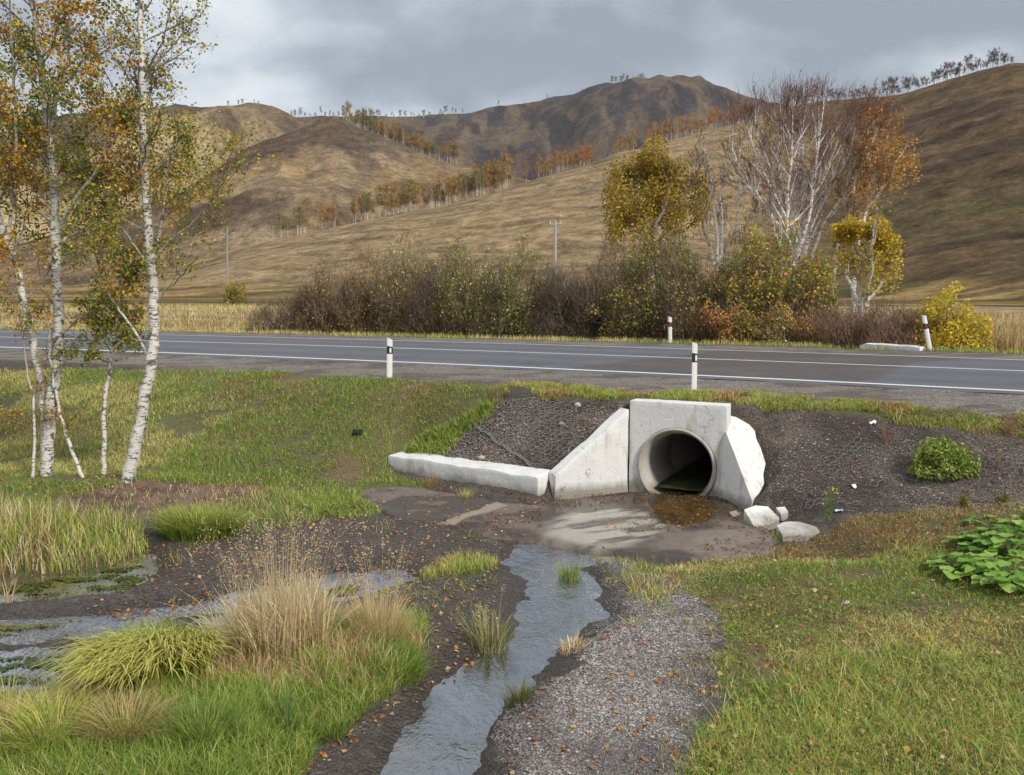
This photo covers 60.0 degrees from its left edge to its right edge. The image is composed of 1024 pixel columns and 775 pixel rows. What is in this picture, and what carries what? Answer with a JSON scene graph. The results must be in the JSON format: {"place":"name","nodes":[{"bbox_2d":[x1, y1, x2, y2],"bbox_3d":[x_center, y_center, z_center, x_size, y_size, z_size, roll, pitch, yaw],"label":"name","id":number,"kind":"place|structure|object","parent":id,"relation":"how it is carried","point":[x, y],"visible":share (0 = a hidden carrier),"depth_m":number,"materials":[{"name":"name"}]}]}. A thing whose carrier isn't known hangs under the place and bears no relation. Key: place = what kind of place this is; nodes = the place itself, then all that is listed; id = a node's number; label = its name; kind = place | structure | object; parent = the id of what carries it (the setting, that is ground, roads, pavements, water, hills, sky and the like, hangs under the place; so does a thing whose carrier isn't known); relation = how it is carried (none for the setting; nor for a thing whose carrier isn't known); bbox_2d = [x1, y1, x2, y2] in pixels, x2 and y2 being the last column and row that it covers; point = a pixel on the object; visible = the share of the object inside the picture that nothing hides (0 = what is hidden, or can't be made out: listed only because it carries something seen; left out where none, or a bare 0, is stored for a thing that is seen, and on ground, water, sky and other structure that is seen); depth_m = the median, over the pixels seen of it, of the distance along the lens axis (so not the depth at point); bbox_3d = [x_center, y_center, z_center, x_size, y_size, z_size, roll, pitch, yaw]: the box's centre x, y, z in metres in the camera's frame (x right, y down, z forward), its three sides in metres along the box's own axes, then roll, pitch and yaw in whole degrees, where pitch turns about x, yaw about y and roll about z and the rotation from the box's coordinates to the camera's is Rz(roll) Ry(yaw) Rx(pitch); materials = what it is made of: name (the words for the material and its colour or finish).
{"place":"outdoors","nodes":[
{"label":"outdoors","id":0,"kind":"place"},
{"bbox_2d":[0,543,627,774],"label":"stream water","id":1,"kind":"structure","parent":0,"point":[446,732],"depth_m":7.43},
{"bbox_2d":[0,565,360,700],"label":"algae","id":2,"kind":"object","parent":1,"relation":"on","point":[70,580],"visible":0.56,"depth_m":8.40,"materials":[{"name":"green plant"}]},
{"bbox_2d":[445,584,532,654],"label":"grass tuft","id":3,"kind":"object","parent":1,"relation":"in","point":[488,636],"visible":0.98,"depth_m":7.10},
{"bbox_2d":[0,306,1023,774],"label":"ground","id":4,"kind":"structure","parent":0,"point":[370,752],"depth_m":10.46,"materials":[{"name":"plant"}]},
{"bbox_2d":[0,668,49,718],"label":"grass tuft","id":5,"kind":"object","parent":4,"relation":"on","point":[8,690],"visible":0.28,"depth_m":5.86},
{"bbox_2d":[0,285,52,477],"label":"birch tree","id":6,"kind":"object","parent":4,"relation":"on","point":[9,415],"visible":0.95,"depth_m":11.78,"materials":[{"name":"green plant"}]},
{"bbox_2d":[20,291,84,477],"bbox_3d":[-6.120,0.082,11.862,0.760,2.730,0.617,-2,6,-18],"label":"birch tree","id":7,"kind":"object","parent":4,"relation":"on","point":[63,422],"visible":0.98,"depth_m":11.82,"materials":[{"name":"green plant"}]},
{"bbox_2d":[0,682,133,757],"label":"grass tuft","id":8,"kind":"object","parent":4,"relation":"on","point":[36,719],"visible":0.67,"depth_m":5.22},
{"bbox_2d":[0,0,136,459],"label":"birch tree","id":9,"kind":"object","parent":4,"relation":"on","point":[6,243],"visible":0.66,"depth_m":11.85,"materials":[{"name":"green plant"}]},
{"bbox_2d":[0,490,149,602],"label":"grass","id":10,"kind":"structure","parent":4,"relation":"on","point":[45,517],"depth_m":9.57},
{"bbox_2d":[0,0,174,475],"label":"birch tree","id":11,"kind":"object","parent":4,"relation":"on","point":[49,114],"visible":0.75,"depth_m":11.47,"materials":[{"name":"white plant"}]},
{"bbox_2d":[51,232,148,475],"bbox_3d":[-5.454,-0.329,12.167,1.367,3.602,1.243,-6,8,-42],"label":"birch tree","id":12,"kind":"object","parent":4,"relation":"on","point":[117,319],"visible":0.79,"depth_m":12.07,"materials":[{"name":"green plant"}]},
{"bbox_2d":[11,628,216,701],"bbox_3d":[-2.534,1.864,5.749,1.286,0.418,0.940,0,6,0],"label":"sedge tussock","id":13,"kind":"object","parent":4,"relation":"on","point":[111,664],"visible":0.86,"depth_m":5.74,"materials":[{"name":"green plant"}]},
{"bbox_2d":[40,677,199,754],"bbox_3d":[-2.261,1.969,5.186,0.877,0.319,0.938,3,7,23],"label":"grass tuft","id":14,"kind":"object","parent":4,"relation":"on","point":[127,703],"visible":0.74,"depth_m":5.22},
{"bbox_2d":[32,0,275,482],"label":"birch tree","id":15,"kind":"object","parent":4,"relation":"on","point":[150,262],"visible":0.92,"depth_m":11.30,"materials":[{"name":"white plant"}]},
{"bbox_2d":[108,616,257,685],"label":"sedge tussock","id":16,"kind":"object","parent":4,"relation":"on","point":[187,638],"visible":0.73,"depth_m":5.96,"materials":[{"name":"green plant"}]},
{"bbox_2d":[130,500,262,541],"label":"grass tussock","id":17,"kind":"object","parent":4,"relation":"on","point":[183,526],"depth_m":9.99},
{"bbox_2d":[129,683,267,755],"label":"grass tuft","id":18,"kind":"object","parent":4,"relation":"on","point":[196,718],"visible":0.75,"depth_m":5.22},
{"bbox_2d":[223,275,247,304],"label":"bush","id":19,"kind":"object","parent":4,"relation":"on","point":[232,294],"visible":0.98,"depth_m":95.47,"materials":[{"name":"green plant"}]},
{"bbox_2d":[180,546,296,653],"bbox_3d":[-1.987,1.691,6.605,1.271,0.952,1.188,0,6,0],"label":"dry grass clump","id":20,"kind":"object","parent":4,"relation":"on","point":[217,619],"visible":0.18,"depth_m":6.63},
{"bbox_2d":[0,366,511,517],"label":"grass","id":21,"kind":"structure","parent":4,"relation":"on","point":[418,446],"depth_m":14.71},
{"bbox_2d":[159,502,369,669],"bbox_3d":[-1.760,1.473,6.513,1.709,1.234,1.552,0,6,0],"label":"dry grass clump","id":22,"kind":"object","parent":4,"relation":"on","point":[286,628],"visible":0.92,"depth_m":6.34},
{"bbox_2d":[258,663,314,739],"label":"iris plant","id":23,"kind":"object","parent":4,"relation":"on","point":[287,709],"visible":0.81,"depth_m":5.47,"materials":[{"name":"green plant"}]},
{"bbox_2d":[239,281,345,333],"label":"bush","id":24,"kind":"object","parent":4,"relation":"on","point":[291,309],"visible":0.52,"depth_m":35.03,"materials":[{"name":"brown plant"}]},
{"bbox_2d":[301,711,352,743],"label":"grass tuft","id":25,"kind":"object","parent":4,"relation":"on","point":[338,731],"visible":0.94,"depth_m":5.58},
{"bbox_2d":[285,243,388,333],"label":"bush","id":26,"kind":"object","parent":4,"relation":"on","point":[331,299],"visible":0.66,"depth_m":34.66,"materials":[{"name":"brown plant"}]},
{"bbox_2d":[0,476,686,774],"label":"grass","id":27,"kind":"structure","parent":4,"relation":"on","point":[95,758],"depth_m":5.74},
{"bbox_2d":[318,239,413,334],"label":"bush","id":28,"kind":"object","parent":4,"relation":"on","point":[358,327],"visible":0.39,"depth_m":34.81,"materials":[{"name":"brown plant"}]},
{"bbox_2d":[325,536,430,645],"bbox_3d":[-1.051,1.598,6.848,0.981,0.858,0.995,0,6,0],"label":"dry grass clump","id":29,"kind":"object","parent":4,"relation":"on","point":[382,621],"visible":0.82,"depth_m":6.83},
{"bbox_2d":[339,627,439,687],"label":"grass tuft","id":30,"kind":"object","parent":4,"relation":"on","point":[412,679],"visible":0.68,"depth_m":6.48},
{"bbox_2d":[387,338,392,377],"bbox_3d":[-2.296,-0.508,16.646,0.121,0.860,0.068,-2,6,-31],"label":"marker post","id":31,"kind":"object","parent":4,"relation":"on","point":[389,355],"visible":0.89,"depth_m":16.62,"materials":[{"name":"plastic"}]},
{"bbox_2d":[360,222,442,334],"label":"bush","id":32,"kind":"object","parent":4,"relation":"on","point":[413,275],"visible":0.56,"depth_m":34.15,"materials":[{"name":"green plant"}]},
{"bbox_2d":[359,487,498,523],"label":"apron slab","id":33,"kind":"structure","parent":4,"relation":"on","point":[458,506],"depth_m":11.75,"materials":[{"name":"concrete"}]},
{"bbox_2d":[420,474,443,487],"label":"grass tuft","id":34,"kind":"object","parent":4,"relation":"on","point":[431,482],"visible":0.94,"depth_m":12.84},
{"bbox_2d":[395,248,482,337],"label":"bush","id":35,"kind":"object","parent":4,"relation":"on","point":[427,295],"visible":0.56,"depth_m":32.46,"materials":[{"name":"brown plant"}]},
{"bbox_2d":[388,451,549,495],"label":"retaining block","id":36,"kind":"structure","parent":4,"relation":"on","point":[531,480],"depth_m":12.89,"materials":[{"name":"concrete"}]},
{"bbox_2d":[423,231,531,338],"bbox_3d":[-1.271,-3.747,32.401,4.697,4.403,4.274,0,6,0],"label":"bush","id":37,"kind":"object","parent":4,"relation":"on","point":[476,323],"visible":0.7,"depth_m":31.75,"materials":[{"name":"green plant"}]},
{"bbox_2d":[0,303,1023,352],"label":"dry grass","id":38,"kind":"structure","parent":4,"relation":"on","point":[1010,330],"depth_m":52.10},
{"bbox_2d":[0,326,1023,353],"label":"grass","id":39,"kind":"structure","parent":4,"relation":"on","point":[945,348],"depth_m":28.21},
{"bbox_2d":[0,366,1023,774],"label":"ground cover","id":40,"kind":"object","parent":4,"relation":"on","point":[750,638],"visible":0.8,"depth_m":7.23,"materials":[{"name":"green plant"}]},
{"bbox_2d":[1,399,1023,774],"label":"fallen leaves","id":41,"kind":"object","parent":4,"relation":"on","point":[651,719],"visible":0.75,"depth_m":7.87,"materials":[{"name":"orange plant"}]},
{"bbox_2d":[467,233,571,338],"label":"bush","id":42,"kind":"object","parent":4,"relation":"on","point":[506,286],"visible":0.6,"depth_m":31.27,"materials":[{"name":"green plant"}]},
{"bbox_2d":[496,671,544,706],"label":"grass tuft","id":43,"kind":"object","parent":4,"relation":"on","point":[521,695],"visible":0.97,"depth_m":6.14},
{"bbox_2d":[448,398,626,462],"bbox_3d":[0.385,0.625,13.398,2.805,0.915,1.170,2,6,18],"label":"wire netting","id":44,"kind":"object","parent":4,"relation":"on","point":[527,428],"visible":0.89,"depth_m":13.60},
{"bbox_2d":[80,396,1023,774],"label":"gravel","id":45,"kind":"structure","parent":4,"relation":"on","point":[578,690],"depth_m":7.14,"materials":[{"name":"gravel"}]},
{"bbox_2d":[469,420,536,468],"bbox_3d":[-0.143,0.839,13.375,0.132,0.506,1.981,-4,7,-32],"label":"steel cable","id":46,"kind":"object","parent":45,"relation":"on","point":[503,445],"visible":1,"depth_m":13.37,"materials":[{"name":"metal"}]},
{"bbox_2d":[550,220,564,274],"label":"utility pole","id":47,"kind":"object","parent":4,"relation":"on","point":[555,224],"visible":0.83,"depth_m":69.08,"materials":[{"name":"concrete"}]},
{"bbox_2d":[522,252,613,340],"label":"bush","id":48,"kind":"object","parent":4,"relation":"on","point":[550,286],"visible":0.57,"depth_m":30.38,"materials":[{"name":"brown plant"}]},
{"bbox_2d":[554,629,591,655],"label":"grass tuft","id":49,"kind":"object","parent":4,"relation":"on","point":[569,647],"visible":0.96,"depth_m":6.97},
{"bbox_2d":[550,558,598,581],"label":"grass tuft","id":50,"kind":"object","parent":4,"relation":"on","point":[572,574],"visible":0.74,"depth_m":8.87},
{"bbox_2d":[550,225,649,340],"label":"bush","id":51,"kind":"object","parent":4,"relation":"on","point":[588,298],"visible":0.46,"depth_m":30.31,"materials":[{"name":"brown plant"}]},
{"bbox_2d":[434,493,780,564],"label":"apron slab","id":52,"kind":"structure","parent":4,"relation":"on","point":[562,528],"depth_m":10.52,"materials":[{"name":"concrete"}]},
{"bbox_2d":[390,474,818,553],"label":"leaf litter","id":53,"kind":"object","parent":52,"relation":"on","point":[650,500],"visible":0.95,"depth_m":11.32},
{"bbox_2d":[583,217,709,340],"bbox_3d":[4.811,-3.599,30.007,4.930,4.916,4.346,0,6,0],"label":"bush","id":54,"kind":"object","parent":4,"relation":"on","point":[645,283],"visible":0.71,"depth_m":29.22,"materials":[{"name":"green plant"}]},
{"bbox_2d":[595,135,717,302],"bbox_3d":[6.678,-6.816,40.786,5.713,9.216,4.651,0,6,0],"label":"birch tree","id":55,"kind":"object","parent":4,"relation":"on","point":[654,171],"visible":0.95,"depth_m":39.88,"materials":[{"name":"yellow plant"}]},
{"bbox_2d":[549,398,765,509],"bbox_3d":[5.210,0.513,17.270,2.713,1.677,13.642,4,7,32],"label":"road culvert","id":56,"kind":"object","parent":4,"relation":"on","point":[696,448],"visible":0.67,"depth_m":12.42,"materials":[{"name":"concrete"}]},
{"bbox_2d":[668,316,671,342],"bbox_3d":[4.698,-1.676,26.362,0.121,0.900,0.062,-1,6,7],"label":"marker post","id":57,"kind":"object","parent":4,"relation":"on","point":[669,329],"visible":0.86,"depth_m":26.34,"materials":[{"name":"plastic"}]},
{"bbox_2d":[640,252,736,343],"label":"bush","id":58,"kind":"object","parent":4,"relation":"on","point":[678,324],"visible":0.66,"depth_m":28.18,"materials":[{"name":"green plant"}]},
{"bbox_2d":[692,342,697,389],"bbox_3d":[2.892,-0.271,14.049,0.099,0.910,0.076,0,6,4],"label":"marker post","id":59,"kind":"object","parent":4,"relation":"on","point":[694,363],"visible":0.89,"depth_m":14.02,"materials":[{"name":"plastic"}]},
{"bbox_2d":[682,284,771,343],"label":"bush","id":60,"kind":"object","parent":4,"relation":"on","point":[739,333],"visible":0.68,"depth_m":27.27,"materials":[{"name":"brown plant"}]},
{"bbox_2d":[688,124,774,286],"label":"birch tree","id":61,"kind":"object","parent":4,"relation":"on","point":[705,237],"visible":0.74,"depth_m":41.27,"materials":[{"name":"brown plant"}]},
{"bbox_2d":[744,505,778,529],"bbox_3d":[3.031,1.662,10.788,0.562,0.396,0.274,-5,8,-42],"label":"concrete chunk","id":62,"kind":"object","parent":4,"relation":"on","point":[755,516],"visible":0.64,"depth_m":10.74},
{"bbox_2d":[508,380,1023,437],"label":"grass","id":63,"kind":"structure","parent":4,"relation":"on","point":[689,393],"depth_m":13.04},
{"bbox_2d":[691,217,859,344],"bbox_3d":[8.334,-3.289,28.969,5.587,4.698,5.154,0,6,0],"label":"bush","id":64,"kind":"object","parent":4,"relation":"on","point":[770,284],"visible":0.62,"depth_m":28.10,"materials":[{"name":"green plant"}]},
{"bbox_2d":[776,507,787,520],"bbox_3d":[3.377,1.576,11.057,0.141,0.145,0.161,-1,6,-12],"label":"concrete chunk","id":65,"kind":"object","parent":4,"relation":"on","point":[782,513],"visible":0.9,"depth_m":11.03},
{"bbox_2d":[747,293,834,346],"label":"bush","id":66,"kind":"object","parent":4,"relation":"on","point":[780,331],"visible":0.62,"depth_m":26.81,"materials":[{"name":"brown plant"}]},
{"bbox_2d":[692,68,898,290],"bbox_3d":[12.362,-8.158,39.298,9.215,12.173,6.925,0,6,0],"label":"birch tree","id":67,"kind":"object","parent":4,"relation":"on","point":[812,213],"visible":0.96,"depth_m":38.86,"materials":[{"name":"grey plant"}]},
{"bbox_2d":[776,521,819,541],"bbox_3d":[3.372,1.706,10.401,0.554,0.177,0.464,0,6,0],"label":"concrete chunk","id":68,"kind":"object","parent":4,"relation":"on","point":[798,530],"visible":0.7,"depth_m":10.30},
{"bbox_2d":[577,500,1023,774],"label":"grass","id":69,"kind":"structure","parent":4,"relation":"on","point":[852,701],"depth_m":6.11,"materials":[{"name":"plant"}]},
{"bbox_2d":[821,486,838,525],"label":"flowering weed","id":70,"kind":"object","parent":4,"relation":"on","point":[829,503],"visible":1,"depth_m":10.43,"materials":[{"name":"green plant"}]},
{"bbox_2d":[785,297,895,348],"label":"bush","id":71,"kind":"object","parent":4,"relation":"on","point":[836,329],"visible":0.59,"depth_m":26.21,"materials":[{"name":"brown plant"}]},
{"bbox_2d":[823,204,907,317],"bbox_3d":[13.418,-4.138,33.697,3.037,5.362,2.998,-3,7,-23],"label":"birch tree","id":72,"kind":"object","parent":4,"relation":"on","point":[877,235],"visible":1,"depth_m":33.40,"materials":[{"name":"yellow plant"}]},
{"bbox_2d":[827,86,907,330],"bbox_3d":[15.075,-7.784,38.728,3.433,11.506,3.908,0,6,0],"label":"birch tree","id":73,"kind":"object","parent":4,"relation":"on","point":[885,120],"visible":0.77,"depth_m":38.28,"materials":[{"name":"orange plant"}]},
{"bbox_2d":[830,124,922,319],"bbox_3d":[15.400,-6.566,37.577,3.954,9.357,2.929,0,6,0],"label":"birch tree","id":74,"kind":"object","parent":4,"relation":"on","point":[868,192],"visible":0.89,"depth_m":37.44,"materials":[{"name":"orange plant"}]},
{"bbox_2d":[868,420,907,443],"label":"dry weed","id":75,"kind":"object","parent":4,"relation":"on","point":[885,437],"visible":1,"depth_m":11.71,"materials":[{"name":"brown plant"}]},
{"bbox_2d":[860,343,924,350],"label":"concrete beam","id":76,"kind":"structure","parent":4,"relation":"on","point":[904,347],"depth_m":23.44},
{"bbox_2d":[834,291,961,348],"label":"bush","id":77,"kind":"object","parent":4,"relation":"on","point":[903,329],"visible":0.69,"depth_m":25.40,"materials":[{"name":"brown plant"}]},
{"bbox_2d":[805,433,1023,508],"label":"wire netting","id":78,"kind":"object","parent":4,"relation":"on","point":[888,477],"visible":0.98,"depth_m":11.06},
{"bbox_2d":[921,315,931,349],"bbox_3d":[10.720,-1.372,22.892,0.121,1.050,0.062,-11,3,14],"label":"marker post","id":79,"kind":"object","parent":4,"relation":"on","point":[926,331],"visible":0.86,"depth_m":22.88,"materials":[{"name":"plastic"}]},
{"bbox_2d":[904,434,983,480],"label":"leafy bush","id":80,"kind":"object","parent":4,"relation":"on","point":[941,456],"visible":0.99,"depth_m":10.94,"materials":[{"name":"green plant"}]},
{"bbox_2d":[905,280,1002,350],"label":"bush","id":81,"kind":"object","parent":4,"relation":"on","point":[953,330],"visible":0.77,"depth_m":24.54,"materials":[{"name":"yellow plant"}]},
{"bbox_2d":[954,489,973,507],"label":"leafy weed","id":82,"kind":"object","parent":4,"relation":"on","point":[964,502],"visible":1,"depth_m":10.31,"materials":[{"name":"green plant"}]},
{"bbox_2d":[920,552,1012,584],"bbox_3d":[4.258,1.661,8.216,0.807,0.212,0.850,0,6,0],"label":"burdock","id":83,"kind":"object","parent":4,"relation":"on","point":[958,572],"visible":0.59,"depth_m":8.18,"materials":[{"name":"green plant"}]},
{"bbox_2d":[940,529,1009,553],"bbox_3d":[4.701,1.565,8.975,0.605,0.194,0.627,0,6,0],"label":"burdock","id":84,"kind":"object","parent":4,"relation":"on","point":[955,538],"visible":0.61,"depth_m":8.99,"materials":[{"name":"green plant"}]},
{"bbox_2d":[959,513,1015,527],"bbox_3d":[5.172,1.466,9.650,0.437,0.136,0.445,-1,6,-10],"label":"burdock","id":85,"kind":"object","parent":4,"relation":"on","point":[978,521],"visible":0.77,"depth_m":9.72,"materials":[{"name":"green plant"}]},
{"bbox_2d":[954,554,1023,592],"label":"burdock","id":86,"kind":"object","parent":4,"relation":"on","point":[1002,579],"visible":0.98,"depth_m":7.83,"materials":[{"name":"green plant"}]},
{"bbox_2d":[957,524,1023,563],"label":"burdock","id":87,"kind":"object","parent":4,"relation":"on","point":[994,541],"visible":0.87,"depth_m":8.71,"materials":[{"name":"green plant"}]},
{"bbox_2d":[989,489,1013,503],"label":"leafy weed","id":88,"kind":"object","parent":4,"relation":"on","point":[1004,497],"visible":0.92,"depth_m":10.32,"materials":[{"name":"green plant"}]},
{"bbox_2d":[999,414,1017,436],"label":"dry weed","id":89,"kind":"object","parent":4,"relation":"on","point":[1010,430],"visible":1,"depth_m":11.43,"materials":[{"name":"brown plant"}]},
{"bbox_2d":[997,506,1023,533],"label":"burdock","id":90,"kind":"object","parent":4,"relation":"on","point":[1020,521],"visible":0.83,"depth_m":9.16,"materials":[{"name":"green plant"}]},
{"bbox_2d":[0,63,1023,306],"bbox_3d":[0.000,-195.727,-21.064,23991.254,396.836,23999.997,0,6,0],"label":"hills","id":91,"kind":"structure","parent":0,"point":[955,213],"depth_m":376.07,"materials":[{"name":"plant"}]},
{"bbox_2d":[220,228,233,302],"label":"utility pole","id":92,"kind":"object","parent":91,"relation":"on","point":[226,233],"visible":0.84,"depth_m":116.70,"materials":[{"name":"concrete"}]},
{"bbox_2d":[275,212,285,229],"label":"birch tree","id":93,"kind":"object","parent":91,"relation":"on","point":[282,226],"visible":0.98,"depth_m":392.46,"materials":[{"name":"brown plant"}]},
{"bbox_2d":[295,205,306,234],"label":"birch tree","id":94,"kind":"object","parent":91,"relation":"on","point":[299,214],"visible":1,"depth_m":393.43,"materials":[{"name":"brown plant"}]},
{"bbox_2d":[350,192,358,222],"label":"birch tree","id":95,"kind":"object","parent":91,"relation":"on","point":[354,205],"visible":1,"depth_m":407.90,"materials":[{"name":"brown plant"}]},
{"bbox_2d":[360,193,369,213],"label":"birch tree","id":96,"kind":"object","parent":91,"relation":"on","point":[364,201],"visible":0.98,"depth_m":414.36,"materials":[{"name":"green plant"}]},
{"bbox_2d":[360,191,373,219],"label":"birch tree","id":97,"kind":"object","parent":91,"relation":"on","point":[368,194],"visible":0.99,"depth_m":415.19,"materials":[{"name":"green plant"}]},
{"bbox_2d":[371,184,384,207],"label":"birch tree","id":98,"kind":"object","parent":91,"relation":"on","point":[380,196],"visible":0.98,"depth_m":419.24,"materials":[{"name":"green plant"}]},
{"bbox_2d":[403,179,416,210],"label":"birch tree","id":99,"kind":"object","parent":91,"relation":"on","point":[411,196],"visible":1,"depth_m":413.82,"materials":[{"name":"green plant"}]},
{"bbox_2d":[419,182,430,208],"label":"birch tree","id":100,"kind":"object","parent":91,"relation":"on","point":[424,190],"visible":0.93,"depth_m":424.72,"materials":[{"name":"brown plant"}]},
{"bbox_2d":[435,171,444,195],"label":"birch tree","id":101,"kind":"object","parent":91,"relation":"on","point":[440,183],"visible":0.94,"depth_m":423.02,"materials":[{"name":"brown plant"}]},
{"bbox_2d":[474,169,480,195],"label":"birch tree","id":102,"kind":"object","parent":91,"relation":"on","point":[476,183],"visible":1,"depth_m":424.26,"materials":[{"name":"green plant"}]},
{"bbox_2d":[498,152,515,187],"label":"birch tree","id":103,"kind":"object","parent":91,"relation":"on","point":[510,160],"visible":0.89,"depth_m":438.69,"materials":[{"name":"brown plant"}]},
{"bbox_2d":[0,331,1023,393],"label":"road","id":104,"kind":"structure","parent":0,"point":[845,369],"depth_m":19.59,"materials":[{"name":"asphalt"}]},
{"bbox_2d":[0,331,1023,390],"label":"road markings","id":105,"kind":"object","parent":104,"relation":"on","point":[598,370],"visible":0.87,"depth_m":18.83,"materials":[{"name":"paint"}]},
{"bbox_2d":[0,0,1023,121],"label":"sky","id":106,"kind":"structure","parent":0,"point":[386,56],"materials":[{"name":"grey"}]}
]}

